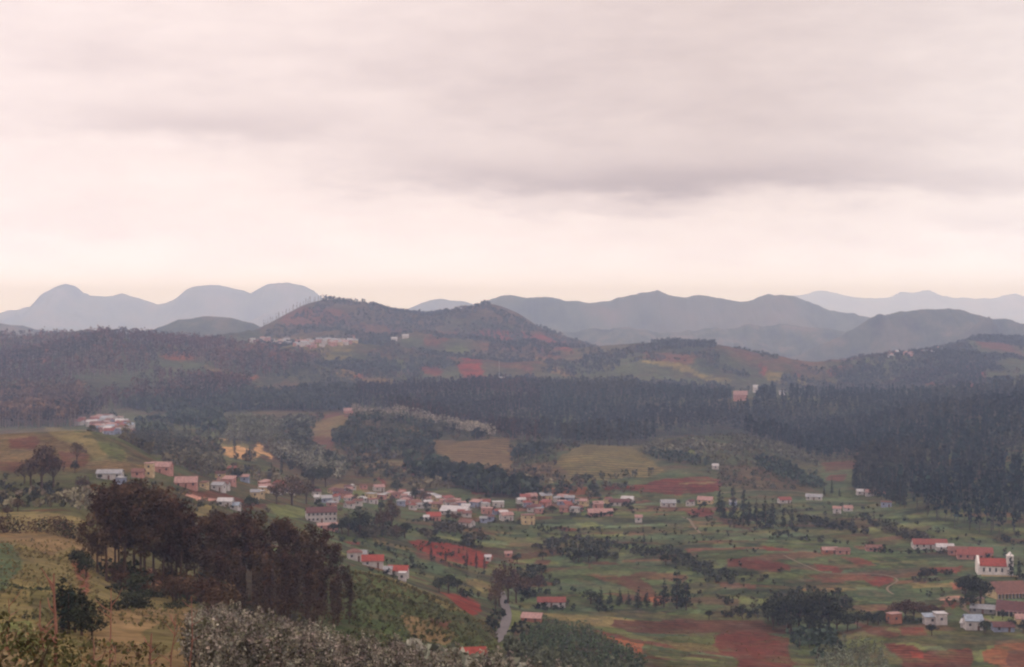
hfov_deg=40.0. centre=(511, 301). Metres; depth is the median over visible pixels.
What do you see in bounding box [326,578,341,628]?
eucalyptus tree
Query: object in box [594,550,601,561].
broadleaf tree
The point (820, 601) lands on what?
broadleaf tree
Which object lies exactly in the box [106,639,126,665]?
dead tree
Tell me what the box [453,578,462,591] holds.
broadleaf tree
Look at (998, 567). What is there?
church
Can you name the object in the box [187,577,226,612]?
broadleaf tree
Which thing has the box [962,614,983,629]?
house
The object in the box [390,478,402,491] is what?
broadleaf tree
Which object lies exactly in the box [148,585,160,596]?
broadleaf tree
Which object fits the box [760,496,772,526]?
pine tree
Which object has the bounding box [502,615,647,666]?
green plantation
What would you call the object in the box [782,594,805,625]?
broadleaf tree
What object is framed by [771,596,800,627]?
broadleaf tree
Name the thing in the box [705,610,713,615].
broadleaf tree
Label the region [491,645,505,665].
silver shrub
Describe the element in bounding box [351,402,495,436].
silver ridge trees
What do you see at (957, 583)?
broadleaf tree
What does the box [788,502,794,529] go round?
pine tree
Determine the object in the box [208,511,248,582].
eucalyptus tree
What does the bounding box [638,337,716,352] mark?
hilltop trees
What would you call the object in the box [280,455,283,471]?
cypress tree
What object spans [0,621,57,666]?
leafy bush
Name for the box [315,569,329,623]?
eucalyptus tree
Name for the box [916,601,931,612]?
broadleaf tree
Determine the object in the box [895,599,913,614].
broadleaf tree
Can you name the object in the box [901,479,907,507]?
pine tree
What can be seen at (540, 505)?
house
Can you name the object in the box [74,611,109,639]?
broadleaf tree
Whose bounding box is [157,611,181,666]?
dead tree
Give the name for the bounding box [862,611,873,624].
broadleaf tree
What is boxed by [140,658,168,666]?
leafy bush
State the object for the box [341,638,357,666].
silver shrub
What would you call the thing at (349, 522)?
broadleaf tree
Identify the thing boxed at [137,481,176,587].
eucalyptus tree
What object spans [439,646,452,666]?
silver shrub
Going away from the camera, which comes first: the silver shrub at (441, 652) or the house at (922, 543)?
the silver shrub at (441, 652)
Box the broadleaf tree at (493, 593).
[488,581,503,608]
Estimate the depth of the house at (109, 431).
1487.18 m
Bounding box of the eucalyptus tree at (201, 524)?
[195,509,225,564]
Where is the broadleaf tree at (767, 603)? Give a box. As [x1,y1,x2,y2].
[758,597,772,621]
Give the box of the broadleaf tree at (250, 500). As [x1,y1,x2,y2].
[241,493,258,511]
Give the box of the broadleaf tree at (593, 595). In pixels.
[582,589,602,603]
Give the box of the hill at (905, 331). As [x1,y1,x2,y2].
[790,308,1023,361]
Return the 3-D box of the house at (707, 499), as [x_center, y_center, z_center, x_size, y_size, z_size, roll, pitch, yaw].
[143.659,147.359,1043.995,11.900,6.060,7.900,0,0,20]
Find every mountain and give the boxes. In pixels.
[0,282,321,333]
[408,299,472,312]
[479,290,869,332]
[793,290,1023,323]
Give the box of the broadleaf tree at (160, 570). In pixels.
[151,562,175,582]
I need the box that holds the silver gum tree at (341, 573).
[338,564,346,592]
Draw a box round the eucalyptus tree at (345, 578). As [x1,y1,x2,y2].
[339,565,351,591]
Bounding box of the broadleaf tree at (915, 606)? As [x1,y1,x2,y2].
[904,599,924,620]
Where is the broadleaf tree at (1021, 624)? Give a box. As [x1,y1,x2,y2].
[1016,621,1023,632]
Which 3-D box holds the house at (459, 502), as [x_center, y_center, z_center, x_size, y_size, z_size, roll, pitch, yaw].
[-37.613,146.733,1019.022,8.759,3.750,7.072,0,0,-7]
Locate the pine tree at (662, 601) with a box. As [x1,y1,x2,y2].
[657,578,669,606]
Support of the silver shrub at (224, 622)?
on the ground at (860, 577)
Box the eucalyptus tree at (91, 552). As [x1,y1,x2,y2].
[86,534,95,563]
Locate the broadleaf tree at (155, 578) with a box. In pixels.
[134,566,160,585]
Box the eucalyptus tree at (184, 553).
[157,500,194,577]
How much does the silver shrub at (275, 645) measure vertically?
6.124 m
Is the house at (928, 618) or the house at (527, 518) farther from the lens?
the house at (527, 518)
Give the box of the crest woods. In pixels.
[0,328,195,337]
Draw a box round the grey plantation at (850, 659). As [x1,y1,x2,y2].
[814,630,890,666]
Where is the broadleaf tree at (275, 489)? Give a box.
[266,479,285,503]
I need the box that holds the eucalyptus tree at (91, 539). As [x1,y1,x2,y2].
[76,519,100,569]
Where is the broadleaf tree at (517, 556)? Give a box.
[511,553,521,563]
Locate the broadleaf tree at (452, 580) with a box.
[439,574,459,593]
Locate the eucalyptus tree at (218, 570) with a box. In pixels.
[210,555,224,606]
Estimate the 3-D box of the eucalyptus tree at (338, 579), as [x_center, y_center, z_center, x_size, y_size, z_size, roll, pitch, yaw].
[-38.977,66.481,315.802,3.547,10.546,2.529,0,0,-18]
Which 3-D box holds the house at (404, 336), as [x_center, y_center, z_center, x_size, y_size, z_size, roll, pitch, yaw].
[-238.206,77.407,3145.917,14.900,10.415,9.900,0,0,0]
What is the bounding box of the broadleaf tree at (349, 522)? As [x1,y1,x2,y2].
[340,513,355,535]
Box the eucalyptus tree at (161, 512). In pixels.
[146,485,189,596]
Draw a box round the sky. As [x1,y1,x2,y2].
[0,0,1023,312]
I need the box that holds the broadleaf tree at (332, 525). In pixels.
[327,523,338,534]
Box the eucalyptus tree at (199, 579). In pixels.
[196,567,202,601]
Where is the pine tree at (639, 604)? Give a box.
[633,587,643,608]
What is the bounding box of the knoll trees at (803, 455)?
[641,431,819,466]
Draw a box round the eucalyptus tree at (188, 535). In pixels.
[160,508,204,597]
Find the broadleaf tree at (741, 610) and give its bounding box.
[736,603,747,618]
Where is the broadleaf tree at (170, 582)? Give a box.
[158,574,187,601]
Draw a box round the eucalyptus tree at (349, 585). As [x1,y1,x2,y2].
[343,579,355,623]
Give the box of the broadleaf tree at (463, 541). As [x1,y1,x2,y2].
[458,538,468,549]
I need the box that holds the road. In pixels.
[496,591,511,642]
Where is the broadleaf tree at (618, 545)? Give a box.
[614,543,622,551]
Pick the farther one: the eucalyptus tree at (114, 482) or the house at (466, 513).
the house at (466, 513)
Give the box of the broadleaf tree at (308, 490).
[298,479,316,503]
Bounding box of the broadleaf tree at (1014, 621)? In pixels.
[1006,618,1016,624]
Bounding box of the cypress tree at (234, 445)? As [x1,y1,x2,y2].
[232,436,236,451]
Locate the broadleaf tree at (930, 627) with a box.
[925,624,939,635]
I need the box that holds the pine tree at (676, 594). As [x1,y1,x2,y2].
[669,566,685,608]
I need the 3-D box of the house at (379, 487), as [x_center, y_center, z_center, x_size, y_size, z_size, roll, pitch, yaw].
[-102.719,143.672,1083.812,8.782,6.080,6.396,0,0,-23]
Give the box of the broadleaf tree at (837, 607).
[812,598,845,626]
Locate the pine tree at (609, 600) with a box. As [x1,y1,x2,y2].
[606,590,612,604]
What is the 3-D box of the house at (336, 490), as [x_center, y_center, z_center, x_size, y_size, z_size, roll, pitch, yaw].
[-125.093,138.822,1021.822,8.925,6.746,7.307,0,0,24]
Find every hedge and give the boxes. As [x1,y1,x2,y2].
[0,513,81,539]
[0,581,51,590]
[22,611,44,619]
[91,595,154,610]
[115,588,167,599]
[159,600,189,608]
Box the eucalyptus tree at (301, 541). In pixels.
[289,530,320,601]
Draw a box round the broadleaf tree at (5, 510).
[2,505,13,513]
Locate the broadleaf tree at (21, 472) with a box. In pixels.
[13,462,33,482]
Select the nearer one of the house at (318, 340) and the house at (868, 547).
the house at (868, 547)
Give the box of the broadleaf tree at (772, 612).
[763,605,782,629]
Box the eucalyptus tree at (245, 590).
[239,565,248,603]
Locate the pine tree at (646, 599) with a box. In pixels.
[643,589,650,607]
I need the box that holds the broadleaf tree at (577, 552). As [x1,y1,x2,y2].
[571,549,584,561]
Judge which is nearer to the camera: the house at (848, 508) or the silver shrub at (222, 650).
the silver shrub at (222, 650)
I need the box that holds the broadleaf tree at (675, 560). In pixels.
[670,556,680,565]
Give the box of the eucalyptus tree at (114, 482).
[95,479,131,578]
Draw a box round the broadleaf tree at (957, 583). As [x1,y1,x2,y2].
[953,576,966,592]
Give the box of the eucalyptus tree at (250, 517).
[225,511,257,585]
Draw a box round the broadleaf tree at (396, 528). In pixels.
[392,524,403,537]
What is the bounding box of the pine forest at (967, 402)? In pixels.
[538,374,1023,534]
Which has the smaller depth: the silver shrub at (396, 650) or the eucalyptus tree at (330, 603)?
the silver shrub at (396, 650)
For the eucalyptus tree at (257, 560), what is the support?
on the ground at (860, 577)
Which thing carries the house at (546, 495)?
on the ground at (860, 577)
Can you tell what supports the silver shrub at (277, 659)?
on the ground at (860, 577)
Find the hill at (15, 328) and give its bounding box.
[0,323,48,337]
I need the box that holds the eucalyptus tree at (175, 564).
[166,519,190,572]
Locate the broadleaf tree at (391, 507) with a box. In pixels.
[385,500,400,524]
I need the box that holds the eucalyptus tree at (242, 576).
[236,567,248,610]
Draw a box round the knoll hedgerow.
[753,453,824,487]
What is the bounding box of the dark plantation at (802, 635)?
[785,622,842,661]
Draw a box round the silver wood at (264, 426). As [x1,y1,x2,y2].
[224,412,346,483]
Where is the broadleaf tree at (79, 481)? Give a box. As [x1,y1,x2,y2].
[75,475,91,485]
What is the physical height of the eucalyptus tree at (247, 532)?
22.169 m
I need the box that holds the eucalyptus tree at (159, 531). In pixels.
[149,518,176,579]
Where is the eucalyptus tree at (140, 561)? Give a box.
[126,489,151,569]
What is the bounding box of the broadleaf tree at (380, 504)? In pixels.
[378,500,384,511]
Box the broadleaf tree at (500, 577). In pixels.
[489,567,511,606]
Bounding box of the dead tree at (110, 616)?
[97,587,122,666]
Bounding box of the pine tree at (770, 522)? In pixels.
[767,498,776,528]
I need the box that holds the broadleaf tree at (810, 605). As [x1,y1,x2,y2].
[790,589,822,628]
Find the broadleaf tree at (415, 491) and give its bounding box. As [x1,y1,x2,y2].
[410,486,420,498]
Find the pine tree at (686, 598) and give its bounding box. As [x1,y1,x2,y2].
[678,576,692,609]
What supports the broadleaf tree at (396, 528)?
on the ground at (860, 577)
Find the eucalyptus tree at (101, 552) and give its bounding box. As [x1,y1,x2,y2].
[95,546,108,564]
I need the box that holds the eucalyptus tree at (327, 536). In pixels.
[301,523,334,597]
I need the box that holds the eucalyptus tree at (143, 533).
[114,491,164,580]
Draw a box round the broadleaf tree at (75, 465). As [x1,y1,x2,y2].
[70,460,79,472]
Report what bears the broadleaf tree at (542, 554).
on the ground at (860, 577)
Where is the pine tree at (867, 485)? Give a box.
[864,464,870,490]
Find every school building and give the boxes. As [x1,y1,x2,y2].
[986,580,1023,599]
[995,600,1023,615]
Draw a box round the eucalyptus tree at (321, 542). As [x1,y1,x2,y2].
[305,538,331,570]
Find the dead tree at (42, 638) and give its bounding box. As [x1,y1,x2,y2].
[39,601,60,666]
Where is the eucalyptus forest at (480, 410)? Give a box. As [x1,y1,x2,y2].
[355,373,540,441]
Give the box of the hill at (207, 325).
[150,316,259,336]
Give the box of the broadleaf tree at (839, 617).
[824,607,852,631]
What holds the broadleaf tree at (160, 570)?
on the ground at (860, 577)
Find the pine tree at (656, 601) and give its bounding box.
[651,591,658,606]
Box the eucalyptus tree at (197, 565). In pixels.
[187,518,207,579]
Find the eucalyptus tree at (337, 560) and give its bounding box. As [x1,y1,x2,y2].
[330,553,345,576]
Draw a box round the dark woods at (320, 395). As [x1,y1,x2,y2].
[115,380,362,411]
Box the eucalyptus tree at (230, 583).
[227,564,239,607]
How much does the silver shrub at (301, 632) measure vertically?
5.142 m
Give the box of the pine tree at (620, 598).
[614,588,622,605]
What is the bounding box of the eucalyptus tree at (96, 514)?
[78,498,113,572]
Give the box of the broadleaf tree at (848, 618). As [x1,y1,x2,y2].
[839,609,855,631]
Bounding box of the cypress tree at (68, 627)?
[58,587,79,634]
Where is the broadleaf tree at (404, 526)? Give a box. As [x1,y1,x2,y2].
[398,522,411,537]
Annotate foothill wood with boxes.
[0,484,100,510]
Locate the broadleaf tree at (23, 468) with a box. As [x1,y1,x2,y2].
[16,457,38,485]
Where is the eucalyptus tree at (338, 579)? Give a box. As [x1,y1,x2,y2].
[331,574,345,616]
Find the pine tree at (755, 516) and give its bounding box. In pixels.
[752,499,761,526]
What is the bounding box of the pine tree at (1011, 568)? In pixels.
[1007,554,1015,576]
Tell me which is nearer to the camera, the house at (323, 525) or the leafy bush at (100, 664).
the leafy bush at (100, 664)
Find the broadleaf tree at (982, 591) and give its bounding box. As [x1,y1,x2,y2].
[969,580,995,603]
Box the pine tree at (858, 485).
[856,465,860,488]
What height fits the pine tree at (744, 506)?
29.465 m
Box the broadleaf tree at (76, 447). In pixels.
[70,442,86,461]
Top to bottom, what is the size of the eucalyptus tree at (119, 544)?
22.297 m
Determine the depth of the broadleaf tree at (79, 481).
647.59 m
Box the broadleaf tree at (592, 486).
[587,484,598,489]
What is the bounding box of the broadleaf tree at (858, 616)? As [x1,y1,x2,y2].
[851,612,865,628]
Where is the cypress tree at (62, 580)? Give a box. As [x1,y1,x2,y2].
[49,576,73,632]
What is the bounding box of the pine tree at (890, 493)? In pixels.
[888,480,893,500]
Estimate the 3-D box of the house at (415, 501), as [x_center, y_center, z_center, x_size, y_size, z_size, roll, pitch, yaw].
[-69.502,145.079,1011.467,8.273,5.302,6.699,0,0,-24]
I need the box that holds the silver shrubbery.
[236,609,526,666]
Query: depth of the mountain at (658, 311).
6786.84 m
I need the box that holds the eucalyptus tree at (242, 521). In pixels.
[218,505,260,563]
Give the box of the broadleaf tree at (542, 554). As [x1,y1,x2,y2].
[538,550,546,559]
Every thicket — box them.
[88,420,227,475]
[109,404,227,437]
[268,412,399,479]
[331,409,551,459]
[396,448,543,496]
[649,446,708,465]
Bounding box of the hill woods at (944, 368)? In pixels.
[828,335,1023,391]
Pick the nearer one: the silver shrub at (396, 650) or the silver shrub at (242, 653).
the silver shrub at (242, 653)
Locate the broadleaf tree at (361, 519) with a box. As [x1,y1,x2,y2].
[347,508,375,536]
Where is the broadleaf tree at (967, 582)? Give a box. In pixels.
[959,574,990,601]
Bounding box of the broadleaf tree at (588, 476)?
[578,474,593,482]
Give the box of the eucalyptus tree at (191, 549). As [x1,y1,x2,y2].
[170,506,200,576]
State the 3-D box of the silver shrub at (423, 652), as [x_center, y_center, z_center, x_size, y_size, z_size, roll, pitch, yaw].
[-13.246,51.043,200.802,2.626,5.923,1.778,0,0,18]
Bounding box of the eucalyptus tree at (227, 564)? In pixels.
[224,559,232,604]
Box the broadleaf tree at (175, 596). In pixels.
[164,586,185,599]
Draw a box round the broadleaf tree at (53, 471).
[38,453,65,486]
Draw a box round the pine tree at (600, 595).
[596,587,603,602]
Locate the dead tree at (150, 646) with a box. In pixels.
[143,633,158,664]
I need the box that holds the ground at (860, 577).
[0,299,1023,666]
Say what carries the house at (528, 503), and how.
on the ground at (860, 577)
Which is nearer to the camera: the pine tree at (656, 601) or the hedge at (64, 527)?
the hedge at (64, 527)
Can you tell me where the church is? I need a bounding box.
[975,552,1017,576]
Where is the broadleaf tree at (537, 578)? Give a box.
[531,573,544,587]
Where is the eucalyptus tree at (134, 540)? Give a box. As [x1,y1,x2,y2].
[110,478,156,568]
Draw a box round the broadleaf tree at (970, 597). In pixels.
[958,591,980,611]
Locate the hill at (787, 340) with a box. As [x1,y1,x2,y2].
[561,324,845,357]
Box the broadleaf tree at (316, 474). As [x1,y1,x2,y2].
[301,468,323,484]
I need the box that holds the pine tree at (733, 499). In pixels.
[728,481,738,519]
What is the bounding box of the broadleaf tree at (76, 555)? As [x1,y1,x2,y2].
[65,549,93,572]
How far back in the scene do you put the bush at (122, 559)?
336.52 m
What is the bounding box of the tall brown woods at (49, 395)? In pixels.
[0,377,87,427]
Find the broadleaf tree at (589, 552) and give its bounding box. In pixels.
[580,549,594,562]
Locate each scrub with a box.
[0,473,270,512]
[86,412,654,499]
[338,570,498,653]
[342,503,1023,617]
[349,513,936,635]
[641,434,827,490]
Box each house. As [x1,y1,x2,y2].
[75,419,83,424]
[86,420,97,426]
[89,421,100,424]
[95,469,124,479]
[103,428,115,434]
[106,415,118,419]
[115,476,126,484]
[125,423,134,428]
[130,468,145,477]
[144,462,154,477]
[151,461,174,475]
[174,476,198,490]
[199,481,209,489]
[210,482,226,492]
[212,480,230,490]
[214,471,225,478]
[216,497,234,508]
[222,475,236,486]
[232,502,241,510]
[240,474,249,482]
[250,489,259,498]
[250,490,265,498]
[258,483,271,493]
[258,486,269,493]
[300,341,308,346]
[305,506,337,522]
[311,489,321,496]
[314,495,319,503]
[315,338,321,342]
[317,522,337,531]
[321,495,332,502]
[326,500,336,505]
[328,487,335,493]
[330,341,336,346]
[332,488,346,493]
[332,495,338,502]
[339,490,351,498]
[342,340,348,344]
[343,408,352,413]
[343,500,354,508]
[344,495,354,500]
[346,549,362,561]
[353,498,362,506]
[358,496,367,502]
[359,484,367,489]
[361,554,383,568]
[362,550,368,554]
[365,492,376,497]
[368,498,377,503]
[372,484,384,491]
[377,494,386,499]
[383,566,392,574]
[388,565,409,578]
[391,492,400,498]
[396,499,405,506]
[398,571,406,581]
[401,497,410,504]
[402,334,408,338]
[408,503,417,509]
[409,499,421,503]
[416,503,423,508]
[426,512,440,520]
[431,501,442,509]
[432,495,442,500]
[439,505,471,515]
[442,495,454,498]
[443,499,455,504]
[455,501,466,505]
[458,518,475,527]
[459,646,486,654]
[462,510,471,517]
[468,499,481,507]
[479,502,490,506]
[479,516,487,522]
[481,499,490,502]
[481,507,492,513]
[484,514,494,521]
[484,554,491,561]
[491,508,500,514]
[492,501,503,506]
[498,511,513,520]
[504,551,512,557]
[516,497,526,503]
[520,494,530,500]
[520,612,542,623]
[521,513,534,524]
[524,501,533,506]
[525,493,537,498]
[526,505,536,511]
[529,499,537,503]
[531,503,544,507]
[534,507,543,513]
[537,597,565,607]
[539,492,552,499]
[539,499,551,506]
[553,496,561,501]
[557,500,567,504]
[559,505,569,512]
[564,495,574,502]
[569,506,579,512]
[579,498,589,505]
[587,508,612,516]
[592,501,603,507]
[603,497,612,503]
[609,499,629,505]
[620,496,634,502]
[634,514,642,522]
[660,499,676,506]
[685,499,694,505]
[697,496,713,503]
[711,463,718,469]
[733,391,747,400]
[753,385,758,392]
[777,497,791,502]
[805,493,822,499]
[820,547,835,553]
[832,506,841,513]
[835,547,850,554]
[842,505,853,510]
[855,489,864,494]
[864,544,882,551]
[865,489,878,495]
[880,501,891,507]
[885,611,902,624]
[910,538,947,548]
[921,613,934,624]
[932,611,947,624]
[935,543,954,550]
[946,546,967,554]
[955,549,984,559]
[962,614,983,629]
[968,547,993,557]
[970,603,995,613]
[990,621,1015,631]
[1013,613,1023,624]
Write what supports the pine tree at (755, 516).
on the ground at (860, 577)
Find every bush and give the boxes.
[0,611,39,666]
[0,613,21,666]
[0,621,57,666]
[0,629,58,666]
[5,623,47,659]
[5,623,69,666]
[27,631,88,666]
[49,630,117,666]
[51,650,106,666]
[57,642,157,666]
[74,643,141,666]
[98,558,139,582]
[105,567,153,594]
[108,640,157,666]
[111,569,151,592]
[114,558,136,583]
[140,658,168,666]
[149,574,192,600]
[181,572,226,603]
[200,587,231,610]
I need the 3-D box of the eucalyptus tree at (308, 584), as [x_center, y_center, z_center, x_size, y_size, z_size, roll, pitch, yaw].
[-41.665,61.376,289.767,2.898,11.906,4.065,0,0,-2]
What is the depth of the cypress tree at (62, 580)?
173.40 m
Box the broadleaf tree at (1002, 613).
[998,609,1007,619]
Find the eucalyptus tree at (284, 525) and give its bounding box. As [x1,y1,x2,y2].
[260,515,298,569]
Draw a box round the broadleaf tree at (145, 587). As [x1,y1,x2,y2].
[135,582,149,594]
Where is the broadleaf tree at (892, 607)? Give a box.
[886,600,902,611]
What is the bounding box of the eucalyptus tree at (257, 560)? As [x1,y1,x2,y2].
[249,549,265,612]
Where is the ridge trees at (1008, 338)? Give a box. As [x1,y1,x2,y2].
[949,333,1023,345]
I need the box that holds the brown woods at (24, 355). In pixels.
[0,325,328,426]
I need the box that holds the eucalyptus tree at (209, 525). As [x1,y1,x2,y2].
[192,514,221,592]
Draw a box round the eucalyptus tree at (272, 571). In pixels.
[264,569,276,614]
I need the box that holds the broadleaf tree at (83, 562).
[75,557,96,576]
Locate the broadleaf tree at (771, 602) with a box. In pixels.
[764,596,785,624]
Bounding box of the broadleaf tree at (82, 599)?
[56,586,95,632]
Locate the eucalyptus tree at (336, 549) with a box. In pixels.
[321,542,342,596]
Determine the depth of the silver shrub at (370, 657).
163.35 m
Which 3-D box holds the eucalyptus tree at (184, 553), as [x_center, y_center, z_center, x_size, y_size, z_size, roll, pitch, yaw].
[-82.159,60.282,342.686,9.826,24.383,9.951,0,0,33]
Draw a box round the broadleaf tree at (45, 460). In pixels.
[26,445,57,488]
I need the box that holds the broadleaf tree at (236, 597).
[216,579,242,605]
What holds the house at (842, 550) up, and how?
on the ground at (860, 577)
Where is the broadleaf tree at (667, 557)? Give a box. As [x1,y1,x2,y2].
[659,555,671,564]
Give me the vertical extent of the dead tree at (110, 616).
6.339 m
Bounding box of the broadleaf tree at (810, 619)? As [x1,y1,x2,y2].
[803,608,825,627]
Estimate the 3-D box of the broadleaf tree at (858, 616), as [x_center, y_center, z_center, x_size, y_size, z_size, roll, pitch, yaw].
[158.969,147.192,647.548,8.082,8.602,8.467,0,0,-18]
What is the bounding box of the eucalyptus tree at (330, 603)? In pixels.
[327,573,336,617]
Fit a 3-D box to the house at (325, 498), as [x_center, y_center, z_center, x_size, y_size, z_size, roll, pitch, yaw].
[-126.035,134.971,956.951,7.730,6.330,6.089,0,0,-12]
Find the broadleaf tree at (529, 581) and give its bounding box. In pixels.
[520,575,535,590]
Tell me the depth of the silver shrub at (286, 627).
162.83 m
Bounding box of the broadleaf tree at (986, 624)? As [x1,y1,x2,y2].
[978,619,991,632]
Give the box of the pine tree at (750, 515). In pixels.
[745,496,752,523]
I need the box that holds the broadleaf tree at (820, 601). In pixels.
[800,589,838,627]
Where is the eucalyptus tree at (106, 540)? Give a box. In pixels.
[82,483,129,581]
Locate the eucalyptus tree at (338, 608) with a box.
[330,584,342,625]
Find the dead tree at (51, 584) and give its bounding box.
[37,568,57,664]
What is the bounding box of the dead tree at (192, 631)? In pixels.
[183,596,203,666]
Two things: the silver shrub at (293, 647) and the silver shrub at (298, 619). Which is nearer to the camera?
the silver shrub at (293, 647)
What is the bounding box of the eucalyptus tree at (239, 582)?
[234,561,246,605]
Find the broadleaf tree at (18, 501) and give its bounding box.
[10,498,23,511]
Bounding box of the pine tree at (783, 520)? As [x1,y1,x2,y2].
[781,505,785,528]
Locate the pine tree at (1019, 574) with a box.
[1015,558,1021,577]
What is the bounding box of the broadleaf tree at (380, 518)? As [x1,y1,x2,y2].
[373,506,390,528]
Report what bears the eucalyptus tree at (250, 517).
on the ground at (860, 577)
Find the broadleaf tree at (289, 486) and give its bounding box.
[279,473,307,505]
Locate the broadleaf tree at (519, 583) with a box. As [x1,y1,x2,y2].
[505,570,526,602]
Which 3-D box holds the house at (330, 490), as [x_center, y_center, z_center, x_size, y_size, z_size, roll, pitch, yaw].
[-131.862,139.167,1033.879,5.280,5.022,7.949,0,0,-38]
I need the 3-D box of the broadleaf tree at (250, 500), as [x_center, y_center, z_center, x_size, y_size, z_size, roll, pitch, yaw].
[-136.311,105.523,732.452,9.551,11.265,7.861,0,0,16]
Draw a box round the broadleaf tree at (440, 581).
[432,576,446,592]
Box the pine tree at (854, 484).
[852,461,857,487]
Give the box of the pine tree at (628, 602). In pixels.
[625,591,631,605]
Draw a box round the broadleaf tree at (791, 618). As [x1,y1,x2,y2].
[778,611,803,633]
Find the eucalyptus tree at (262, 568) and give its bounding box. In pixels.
[257,553,272,612]
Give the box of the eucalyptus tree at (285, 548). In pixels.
[268,527,302,572]
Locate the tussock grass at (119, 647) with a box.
[0,538,816,666]
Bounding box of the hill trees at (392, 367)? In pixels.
[51,295,1023,391]
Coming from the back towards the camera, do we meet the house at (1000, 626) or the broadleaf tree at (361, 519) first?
the broadleaf tree at (361, 519)
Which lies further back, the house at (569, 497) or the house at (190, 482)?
the house at (569, 497)
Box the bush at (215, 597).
[200,587,231,610]
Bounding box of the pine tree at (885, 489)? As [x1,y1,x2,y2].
[883,471,889,500]
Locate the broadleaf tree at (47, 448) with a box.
[32,442,58,472]
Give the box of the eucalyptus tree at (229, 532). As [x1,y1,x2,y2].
[213,511,239,555]
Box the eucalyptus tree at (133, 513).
[98,482,155,589]
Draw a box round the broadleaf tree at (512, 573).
[495,559,518,601]
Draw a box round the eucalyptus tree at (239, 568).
[232,547,246,594]
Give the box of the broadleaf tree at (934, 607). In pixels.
[927,604,940,612]
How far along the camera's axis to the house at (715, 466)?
1197.22 m
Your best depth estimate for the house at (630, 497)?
1050.78 m
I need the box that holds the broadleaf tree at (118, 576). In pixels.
[107,571,130,590]
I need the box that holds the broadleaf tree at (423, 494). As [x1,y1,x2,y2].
[418,490,429,502]
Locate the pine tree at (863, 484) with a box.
[861,472,866,488]
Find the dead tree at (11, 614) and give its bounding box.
[6,591,20,641]
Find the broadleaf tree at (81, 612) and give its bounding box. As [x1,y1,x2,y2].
[62,604,106,635]
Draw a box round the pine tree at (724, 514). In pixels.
[719,492,726,518]
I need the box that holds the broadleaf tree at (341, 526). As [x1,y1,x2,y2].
[337,517,348,534]
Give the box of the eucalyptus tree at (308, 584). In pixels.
[303,570,315,624]
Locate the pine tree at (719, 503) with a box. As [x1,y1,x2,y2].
[714,485,723,515]
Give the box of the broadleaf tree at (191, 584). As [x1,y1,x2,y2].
[166,572,203,603]
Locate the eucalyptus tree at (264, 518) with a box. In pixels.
[246,510,275,571]
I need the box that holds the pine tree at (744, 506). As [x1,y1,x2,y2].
[738,482,748,522]
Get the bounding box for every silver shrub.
[176,606,205,666]
[182,612,191,658]
[187,601,206,627]
[191,618,208,666]
[192,608,210,663]
[199,602,214,627]
[199,618,220,666]
[200,618,222,666]
[205,602,219,624]
[207,603,228,628]
[209,615,236,663]
[209,617,227,665]
[210,605,227,623]
[211,634,235,666]
[214,615,236,647]
[220,626,245,666]
[226,628,245,666]
[227,599,234,614]
[227,612,243,640]
[232,619,242,658]
[233,615,255,666]
[235,635,247,666]
[236,601,248,625]
[240,622,256,660]
[242,606,256,636]
[245,614,252,630]
[249,622,275,666]
[249,638,257,665]
[252,612,261,650]
[256,616,262,653]
[257,605,264,620]
[257,610,269,629]
[257,628,265,655]
[258,644,274,666]
[260,614,275,650]
[262,632,287,666]
[264,608,271,630]
[264,619,284,660]
[270,628,294,666]
[270,629,292,666]
[273,611,284,641]
[276,617,292,658]
[278,616,292,634]
[283,630,297,663]
[284,652,301,666]
[287,625,304,657]
[294,614,309,636]
[294,632,309,666]
[295,633,307,665]
[299,625,314,635]
[303,642,317,666]
[304,616,325,638]
[304,618,320,637]
[305,634,321,666]
[305,651,323,666]
[306,639,329,661]
[309,629,326,650]
[311,653,317,666]
[313,644,331,666]
[315,629,335,656]
[319,621,335,640]
[319,634,337,666]
[319,651,332,666]
[320,627,339,651]
[325,640,338,662]
[325,654,343,666]
[332,659,355,666]
[333,655,342,666]
[334,640,351,666]
[336,629,345,647]
[336,630,354,657]
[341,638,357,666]
[348,633,357,645]
[351,636,367,666]
[352,633,367,664]
[352,650,372,666]
[358,630,364,652]
[362,629,378,659]
[362,637,374,666]
[363,640,382,664]
[366,648,385,666]
[368,657,382,666]
[369,635,380,653]
[370,647,379,662]
[371,650,395,666]
[380,649,394,666]
[386,633,396,652]
[390,640,404,666]
[391,641,400,666]
[392,649,408,666]
[403,640,418,663]
[409,646,424,665]
[410,639,426,666]
[415,653,431,666]
[417,658,430,666]
[428,653,439,666]
[429,650,443,666]
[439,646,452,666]
[445,646,458,666]
[449,649,463,664]
[450,642,461,660]
[451,653,459,666]
[467,649,484,666]
[482,647,494,666]
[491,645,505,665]
[494,658,504,666]
[504,650,514,666]
[525,656,535,666]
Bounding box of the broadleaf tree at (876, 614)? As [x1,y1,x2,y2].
[870,611,884,624]
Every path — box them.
[680,516,700,532]
[717,490,806,493]
[783,555,897,593]
[937,598,1021,629]
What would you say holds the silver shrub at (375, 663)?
on the ground at (860, 577)
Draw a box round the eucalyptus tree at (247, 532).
[230,518,272,601]
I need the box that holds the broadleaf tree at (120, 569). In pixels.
[108,562,131,585]
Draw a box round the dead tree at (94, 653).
[93,639,104,666]
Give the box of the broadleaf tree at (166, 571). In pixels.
[155,568,176,584]
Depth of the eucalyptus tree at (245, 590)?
344.88 m
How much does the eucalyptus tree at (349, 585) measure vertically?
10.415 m
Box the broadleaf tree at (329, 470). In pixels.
[318,464,335,486]
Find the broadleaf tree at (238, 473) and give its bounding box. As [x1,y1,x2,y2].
[231,469,242,476]
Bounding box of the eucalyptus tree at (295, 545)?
[290,533,312,586]
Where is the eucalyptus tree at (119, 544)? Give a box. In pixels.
[99,503,131,561]
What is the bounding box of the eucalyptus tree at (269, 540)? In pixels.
[248,521,288,599]

